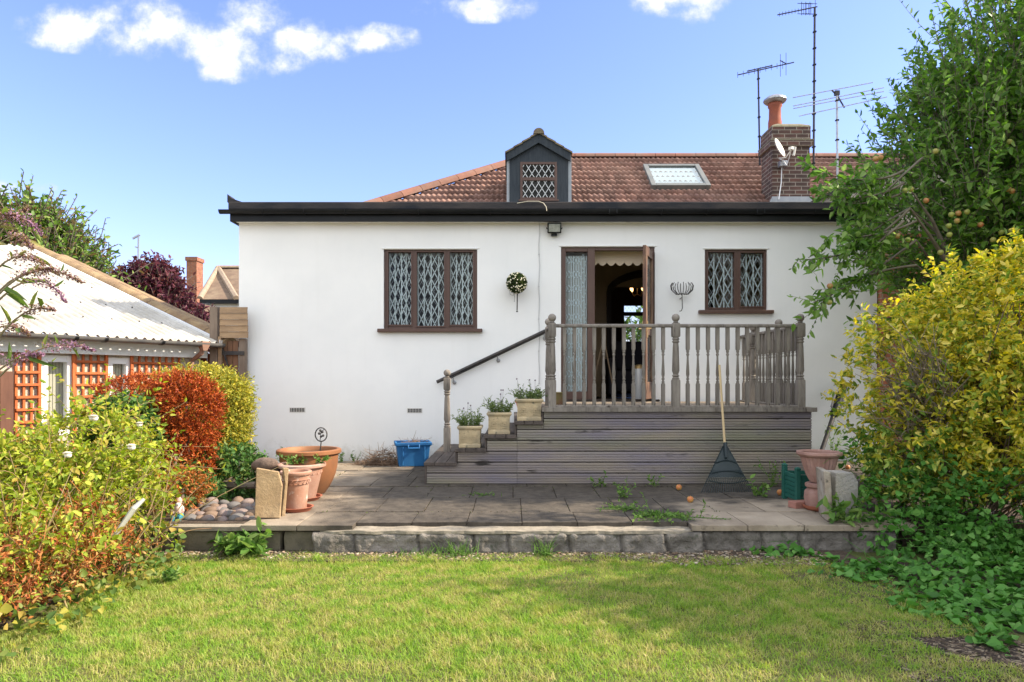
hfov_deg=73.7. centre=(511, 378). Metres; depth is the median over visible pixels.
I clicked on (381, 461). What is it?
twig pile
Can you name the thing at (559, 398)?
plastic pot
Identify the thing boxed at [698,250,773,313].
window
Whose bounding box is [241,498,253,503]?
cobble
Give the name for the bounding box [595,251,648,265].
scalloped blind
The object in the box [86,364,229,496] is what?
red brown conifer
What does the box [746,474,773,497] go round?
patio weed
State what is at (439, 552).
grass tuft
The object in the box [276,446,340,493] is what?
terracotta pot
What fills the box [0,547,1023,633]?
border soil
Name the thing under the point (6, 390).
brown fence
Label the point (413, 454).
recycling box
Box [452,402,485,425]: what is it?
herb plant
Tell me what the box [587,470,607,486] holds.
patio weed
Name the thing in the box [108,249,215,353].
purple leaved tree
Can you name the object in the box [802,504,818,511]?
saucer
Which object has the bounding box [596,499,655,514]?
patio weed
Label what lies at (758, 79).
television aerial
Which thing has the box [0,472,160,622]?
dry perennial
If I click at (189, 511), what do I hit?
cobble
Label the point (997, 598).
ground cover
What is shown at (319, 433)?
wire ornament
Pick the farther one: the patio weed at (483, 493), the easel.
the easel
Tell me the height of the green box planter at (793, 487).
0.340 m
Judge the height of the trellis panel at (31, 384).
1.408 m
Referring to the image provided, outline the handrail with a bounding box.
[436,329,544,383]
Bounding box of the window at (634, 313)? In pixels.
[623,304,648,340]
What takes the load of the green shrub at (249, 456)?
on the soil bed
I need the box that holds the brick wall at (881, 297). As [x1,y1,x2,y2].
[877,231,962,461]
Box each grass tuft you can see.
[393,547,416,556]
[415,546,437,556]
[428,543,451,557]
[437,539,481,558]
[526,528,561,557]
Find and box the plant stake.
[113,498,144,534]
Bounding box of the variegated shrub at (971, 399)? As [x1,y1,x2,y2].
[821,224,1023,523]
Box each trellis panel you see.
[14,352,40,471]
[76,354,107,430]
[133,356,180,396]
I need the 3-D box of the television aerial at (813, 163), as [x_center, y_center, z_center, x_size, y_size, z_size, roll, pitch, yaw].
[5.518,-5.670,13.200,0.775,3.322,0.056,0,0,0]
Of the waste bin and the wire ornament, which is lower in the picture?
the wire ornament
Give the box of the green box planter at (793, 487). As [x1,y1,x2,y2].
[781,463,808,499]
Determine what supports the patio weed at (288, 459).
in the terracotta pot at (316, 469)
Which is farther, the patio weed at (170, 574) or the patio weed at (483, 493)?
the patio weed at (483, 493)
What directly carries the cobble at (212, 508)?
on the soil bed
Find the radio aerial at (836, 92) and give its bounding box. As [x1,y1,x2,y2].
[793,82,885,182]
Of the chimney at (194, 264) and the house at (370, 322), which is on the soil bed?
the house at (370, 322)
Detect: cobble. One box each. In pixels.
[182,514,196,519]
[184,509,197,514]
[195,511,204,514]
[200,514,214,519]
[203,506,216,511]
[203,511,217,516]
[206,497,218,502]
[217,509,227,516]
[217,516,227,520]
[218,500,229,504]
[226,510,232,516]
[227,501,240,509]
[228,513,243,519]
[232,496,243,502]
[235,508,247,512]
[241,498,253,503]
[241,503,252,507]
[245,509,254,515]
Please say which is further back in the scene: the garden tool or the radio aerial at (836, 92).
the radio aerial at (836, 92)
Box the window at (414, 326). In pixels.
[377,250,481,331]
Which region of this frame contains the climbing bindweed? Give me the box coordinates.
[823,423,1023,568]
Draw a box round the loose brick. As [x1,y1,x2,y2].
[788,500,805,508]
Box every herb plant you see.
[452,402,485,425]
[482,389,520,411]
[505,378,547,398]
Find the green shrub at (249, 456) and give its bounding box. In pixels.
[71,388,268,513]
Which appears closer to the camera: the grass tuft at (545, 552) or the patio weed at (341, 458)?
the grass tuft at (545, 552)
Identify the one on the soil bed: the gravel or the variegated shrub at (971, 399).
the variegated shrub at (971, 399)
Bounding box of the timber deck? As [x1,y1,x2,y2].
[424,314,816,484]
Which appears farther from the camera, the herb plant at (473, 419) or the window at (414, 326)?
the window at (414, 326)
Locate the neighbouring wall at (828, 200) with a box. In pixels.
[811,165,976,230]
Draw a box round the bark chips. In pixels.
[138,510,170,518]
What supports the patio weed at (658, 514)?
on the patio
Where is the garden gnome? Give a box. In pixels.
[171,497,183,520]
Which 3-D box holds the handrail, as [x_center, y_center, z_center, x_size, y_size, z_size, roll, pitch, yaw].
[-0.249,-0.324,9.446,1.599,0.801,0.098,0,0,0]
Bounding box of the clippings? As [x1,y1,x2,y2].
[392,432,429,445]
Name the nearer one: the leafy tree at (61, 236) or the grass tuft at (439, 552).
the grass tuft at (439, 552)
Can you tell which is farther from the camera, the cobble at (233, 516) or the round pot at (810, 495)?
the round pot at (810, 495)
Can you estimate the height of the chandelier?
0.447 m
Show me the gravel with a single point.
(749, 553)
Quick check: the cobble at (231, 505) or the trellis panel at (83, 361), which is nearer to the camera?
the cobble at (231, 505)
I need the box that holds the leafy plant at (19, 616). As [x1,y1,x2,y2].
[0,511,186,661]
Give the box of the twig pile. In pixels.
[341,443,406,466]
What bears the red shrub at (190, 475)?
on the soil bed
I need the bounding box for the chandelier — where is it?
[630,288,642,296]
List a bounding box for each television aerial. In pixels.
[132,234,139,259]
[737,54,793,165]
[777,0,817,170]
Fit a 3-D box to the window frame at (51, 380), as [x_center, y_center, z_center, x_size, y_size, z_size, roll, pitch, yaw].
[-5.240,0.188,7.760,0.274,0.907,0.351,0,0,28]
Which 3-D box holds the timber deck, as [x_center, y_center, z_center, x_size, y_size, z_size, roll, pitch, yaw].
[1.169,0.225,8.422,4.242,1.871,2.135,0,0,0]
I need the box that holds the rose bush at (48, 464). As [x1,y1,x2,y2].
[0,358,279,621]
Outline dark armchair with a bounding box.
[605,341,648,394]
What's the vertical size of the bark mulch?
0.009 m
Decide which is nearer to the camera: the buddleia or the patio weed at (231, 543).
the buddleia
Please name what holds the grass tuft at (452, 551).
on the border soil
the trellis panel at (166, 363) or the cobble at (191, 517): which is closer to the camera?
the cobble at (191, 517)
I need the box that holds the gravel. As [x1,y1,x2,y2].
[146,550,837,566]
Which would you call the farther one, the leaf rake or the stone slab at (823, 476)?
the leaf rake
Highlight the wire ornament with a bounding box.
[315,427,326,450]
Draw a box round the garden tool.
[820,387,846,449]
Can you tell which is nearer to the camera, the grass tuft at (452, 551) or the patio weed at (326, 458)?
the grass tuft at (452, 551)
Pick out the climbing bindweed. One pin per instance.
(907, 552)
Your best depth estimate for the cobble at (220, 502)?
6.09 m
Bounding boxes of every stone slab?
[255,468,282,517]
[281,467,288,515]
[816,467,832,520]
[827,470,857,516]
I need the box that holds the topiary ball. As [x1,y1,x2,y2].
[506,272,526,311]
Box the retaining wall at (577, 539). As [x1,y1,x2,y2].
[134,524,895,553]
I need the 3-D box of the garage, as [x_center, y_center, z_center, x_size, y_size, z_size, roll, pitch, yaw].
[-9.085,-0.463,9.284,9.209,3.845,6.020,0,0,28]
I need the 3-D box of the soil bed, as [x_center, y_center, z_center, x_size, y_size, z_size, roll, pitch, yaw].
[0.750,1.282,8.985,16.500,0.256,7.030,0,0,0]
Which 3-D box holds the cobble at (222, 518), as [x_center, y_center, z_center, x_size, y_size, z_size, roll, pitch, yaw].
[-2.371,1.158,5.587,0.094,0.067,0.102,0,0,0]
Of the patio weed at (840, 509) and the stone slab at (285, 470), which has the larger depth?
the stone slab at (285, 470)
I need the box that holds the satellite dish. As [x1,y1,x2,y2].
[775,138,795,199]
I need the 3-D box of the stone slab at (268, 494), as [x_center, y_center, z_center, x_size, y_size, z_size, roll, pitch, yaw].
[-1.988,0.932,5.582,0.212,0.413,0.066,0,0,-12]
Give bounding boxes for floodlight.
[546,222,561,235]
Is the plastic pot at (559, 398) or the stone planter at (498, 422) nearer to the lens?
the stone planter at (498, 422)
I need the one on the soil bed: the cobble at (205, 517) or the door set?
the cobble at (205, 517)
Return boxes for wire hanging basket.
[670,282,693,310]
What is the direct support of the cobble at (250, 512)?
on the soil bed
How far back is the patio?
6.10 m
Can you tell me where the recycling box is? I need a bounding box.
[394,440,431,466]
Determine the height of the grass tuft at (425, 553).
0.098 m
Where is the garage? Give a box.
[0,242,238,475]
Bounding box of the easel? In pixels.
[596,344,612,382]
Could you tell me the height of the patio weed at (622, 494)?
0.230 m
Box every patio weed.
[148,560,186,581]
[207,516,273,557]
[279,454,306,464]
[313,454,331,463]
[338,452,344,461]
[462,491,501,496]
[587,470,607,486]
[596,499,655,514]
[612,480,636,497]
[632,492,730,523]
[647,474,663,486]
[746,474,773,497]
[753,457,785,485]
[816,489,897,526]
[824,421,846,450]
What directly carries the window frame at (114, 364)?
in the garage
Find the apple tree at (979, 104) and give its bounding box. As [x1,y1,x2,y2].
[787,0,1023,338]
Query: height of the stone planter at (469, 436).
0.240 m
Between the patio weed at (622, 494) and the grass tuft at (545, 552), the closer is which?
the grass tuft at (545, 552)
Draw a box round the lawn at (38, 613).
[0,548,1023,681]
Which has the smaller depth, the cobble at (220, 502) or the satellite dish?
the cobble at (220, 502)
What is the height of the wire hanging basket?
0.398 m
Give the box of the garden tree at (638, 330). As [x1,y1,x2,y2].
[624,306,642,340]
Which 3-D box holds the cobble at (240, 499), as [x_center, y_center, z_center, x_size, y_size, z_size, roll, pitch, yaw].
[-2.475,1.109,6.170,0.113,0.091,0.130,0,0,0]
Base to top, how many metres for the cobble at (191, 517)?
0.088 m
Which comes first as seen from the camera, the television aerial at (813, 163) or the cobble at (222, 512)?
the cobble at (222, 512)
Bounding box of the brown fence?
[0,371,12,467]
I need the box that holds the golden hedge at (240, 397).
[134,359,260,481]
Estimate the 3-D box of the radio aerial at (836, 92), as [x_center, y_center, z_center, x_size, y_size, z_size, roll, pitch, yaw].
[5.846,-4.359,12.196,1.641,1.940,0.126,0,0,0]
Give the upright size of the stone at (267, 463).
0.128 m
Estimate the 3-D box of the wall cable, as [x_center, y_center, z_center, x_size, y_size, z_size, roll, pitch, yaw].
[0.375,-1.058,9.487,0.031,2.262,0.021,0,0,0]
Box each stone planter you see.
[457,425,482,447]
[487,411,511,433]
[515,398,543,420]
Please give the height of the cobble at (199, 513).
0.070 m
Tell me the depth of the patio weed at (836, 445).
9.26 m
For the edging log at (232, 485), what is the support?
on the soil bed
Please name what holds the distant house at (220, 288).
on the ground
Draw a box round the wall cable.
[538,223,539,383]
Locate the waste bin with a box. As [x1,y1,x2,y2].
[634,365,641,398]
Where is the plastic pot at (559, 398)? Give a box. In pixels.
[556,392,562,404]
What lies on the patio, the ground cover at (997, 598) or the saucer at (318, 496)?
the saucer at (318, 496)
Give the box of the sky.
[0,0,1019,340]
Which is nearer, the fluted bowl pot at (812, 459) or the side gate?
the fluted bowl pot at (812, 459)
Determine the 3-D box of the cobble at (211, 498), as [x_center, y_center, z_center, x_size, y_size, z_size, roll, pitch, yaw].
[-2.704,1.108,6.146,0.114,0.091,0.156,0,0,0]
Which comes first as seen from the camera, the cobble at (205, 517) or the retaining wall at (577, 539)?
the retaining wall at (577, 539)
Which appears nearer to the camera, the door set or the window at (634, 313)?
the door set
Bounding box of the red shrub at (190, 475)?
[148,454,217,514]
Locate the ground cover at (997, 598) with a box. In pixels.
[741,495,1023,655]
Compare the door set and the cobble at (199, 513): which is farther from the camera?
the door set
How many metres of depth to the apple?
6.29 m
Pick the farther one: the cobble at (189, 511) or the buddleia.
the cobble at (189, 511)
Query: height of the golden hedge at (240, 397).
1.622 m
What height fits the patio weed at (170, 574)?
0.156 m
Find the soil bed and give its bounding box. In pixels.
[95,464,1023,547]
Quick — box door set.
[561,245,659,400]
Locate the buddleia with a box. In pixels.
[0,206,95,376]
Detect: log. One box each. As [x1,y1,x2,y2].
[219,482,255,488]
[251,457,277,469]
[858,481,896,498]
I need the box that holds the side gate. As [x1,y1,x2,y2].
[210,307,247,456]
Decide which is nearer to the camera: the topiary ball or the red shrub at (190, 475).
the red shrub at (190, 475)
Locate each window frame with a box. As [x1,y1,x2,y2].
[42,355,71,434]
[108,357,129,399]
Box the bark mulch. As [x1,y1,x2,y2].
[838,619,1023,681]
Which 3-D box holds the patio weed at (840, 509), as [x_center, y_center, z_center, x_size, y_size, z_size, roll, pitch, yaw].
[2.699,1.006,5.375,0.567,0.319,0.330,0,0,23]
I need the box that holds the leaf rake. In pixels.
[701,365,751,492]
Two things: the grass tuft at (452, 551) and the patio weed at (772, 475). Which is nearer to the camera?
the grass tuft at (452, 551)
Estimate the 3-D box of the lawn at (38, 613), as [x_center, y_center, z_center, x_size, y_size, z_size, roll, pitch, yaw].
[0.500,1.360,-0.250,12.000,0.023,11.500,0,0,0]
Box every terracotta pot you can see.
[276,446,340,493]
[276,461,325,497]
[279,469,311,508]
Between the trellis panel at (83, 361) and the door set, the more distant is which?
the door set
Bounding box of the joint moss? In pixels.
[326,463,861,513]
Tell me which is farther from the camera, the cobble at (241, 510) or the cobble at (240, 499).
the cobble at (240, 499)
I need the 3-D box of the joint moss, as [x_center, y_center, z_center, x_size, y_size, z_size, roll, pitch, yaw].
[1.149,1.144,7.480,8.031,0.039,3.849,0,0,0]
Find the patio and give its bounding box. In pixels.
[241,461,938,530]
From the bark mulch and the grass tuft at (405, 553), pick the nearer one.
the bark mulch
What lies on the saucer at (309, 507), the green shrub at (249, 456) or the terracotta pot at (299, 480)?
the terracotta pot at (299, 480)
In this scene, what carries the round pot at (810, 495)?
on the saucer at (811, 508)
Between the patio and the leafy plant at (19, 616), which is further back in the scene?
the patio
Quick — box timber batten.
[37,354,133,448]
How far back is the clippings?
8.98 m
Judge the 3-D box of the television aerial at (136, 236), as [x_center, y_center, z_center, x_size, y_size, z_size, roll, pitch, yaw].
[-16.514,-4.988,30.000,0.339,2.754,0.071,0,0,0]
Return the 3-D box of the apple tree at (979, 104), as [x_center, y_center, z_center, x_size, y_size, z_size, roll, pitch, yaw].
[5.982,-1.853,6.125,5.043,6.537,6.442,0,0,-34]
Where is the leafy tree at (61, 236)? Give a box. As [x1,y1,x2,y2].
[0,168,152,337]
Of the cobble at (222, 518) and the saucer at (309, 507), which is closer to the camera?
the cobble at (222, 518)
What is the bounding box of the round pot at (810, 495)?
[804,481,817,506]
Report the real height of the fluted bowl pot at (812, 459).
0.272 m
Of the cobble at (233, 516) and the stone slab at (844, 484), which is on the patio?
the stone slab at (844, 484)
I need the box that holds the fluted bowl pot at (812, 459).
[796,449,842,482]
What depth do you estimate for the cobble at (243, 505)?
5.95 m
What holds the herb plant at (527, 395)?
in the stone planter at (529, 409)
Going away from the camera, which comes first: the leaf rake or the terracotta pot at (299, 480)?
the terracotta pot at (299, 480)
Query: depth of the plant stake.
4.33 m
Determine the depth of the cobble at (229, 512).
5.72 m
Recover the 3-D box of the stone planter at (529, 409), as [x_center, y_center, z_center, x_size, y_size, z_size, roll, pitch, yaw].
[0.189,0.337,7.560,0.309,0.240,0.309,0,0,0]
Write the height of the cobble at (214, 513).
0.082 m
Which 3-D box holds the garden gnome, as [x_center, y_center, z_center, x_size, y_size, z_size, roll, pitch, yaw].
[-2.733,1.054,5.585,0.112,0.217,0.108,0,0,0]
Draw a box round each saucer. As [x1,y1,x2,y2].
[285,504,313,512]
[307,493,321,501]
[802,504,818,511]
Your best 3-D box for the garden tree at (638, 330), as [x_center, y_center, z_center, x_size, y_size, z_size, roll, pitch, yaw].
[5.081,-0.652,25.894,5.899,4.596,4.197,0,0,0]
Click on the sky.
(153, 113)
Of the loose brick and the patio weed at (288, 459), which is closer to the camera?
the loose brick
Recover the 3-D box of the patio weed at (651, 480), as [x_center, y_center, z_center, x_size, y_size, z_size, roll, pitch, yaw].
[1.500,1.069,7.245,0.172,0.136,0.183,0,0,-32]
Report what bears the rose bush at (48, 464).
on the border soil
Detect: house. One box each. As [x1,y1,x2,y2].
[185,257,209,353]
[197,265,238,306]
[218,94,906,461]
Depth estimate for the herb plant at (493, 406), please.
7.48 m

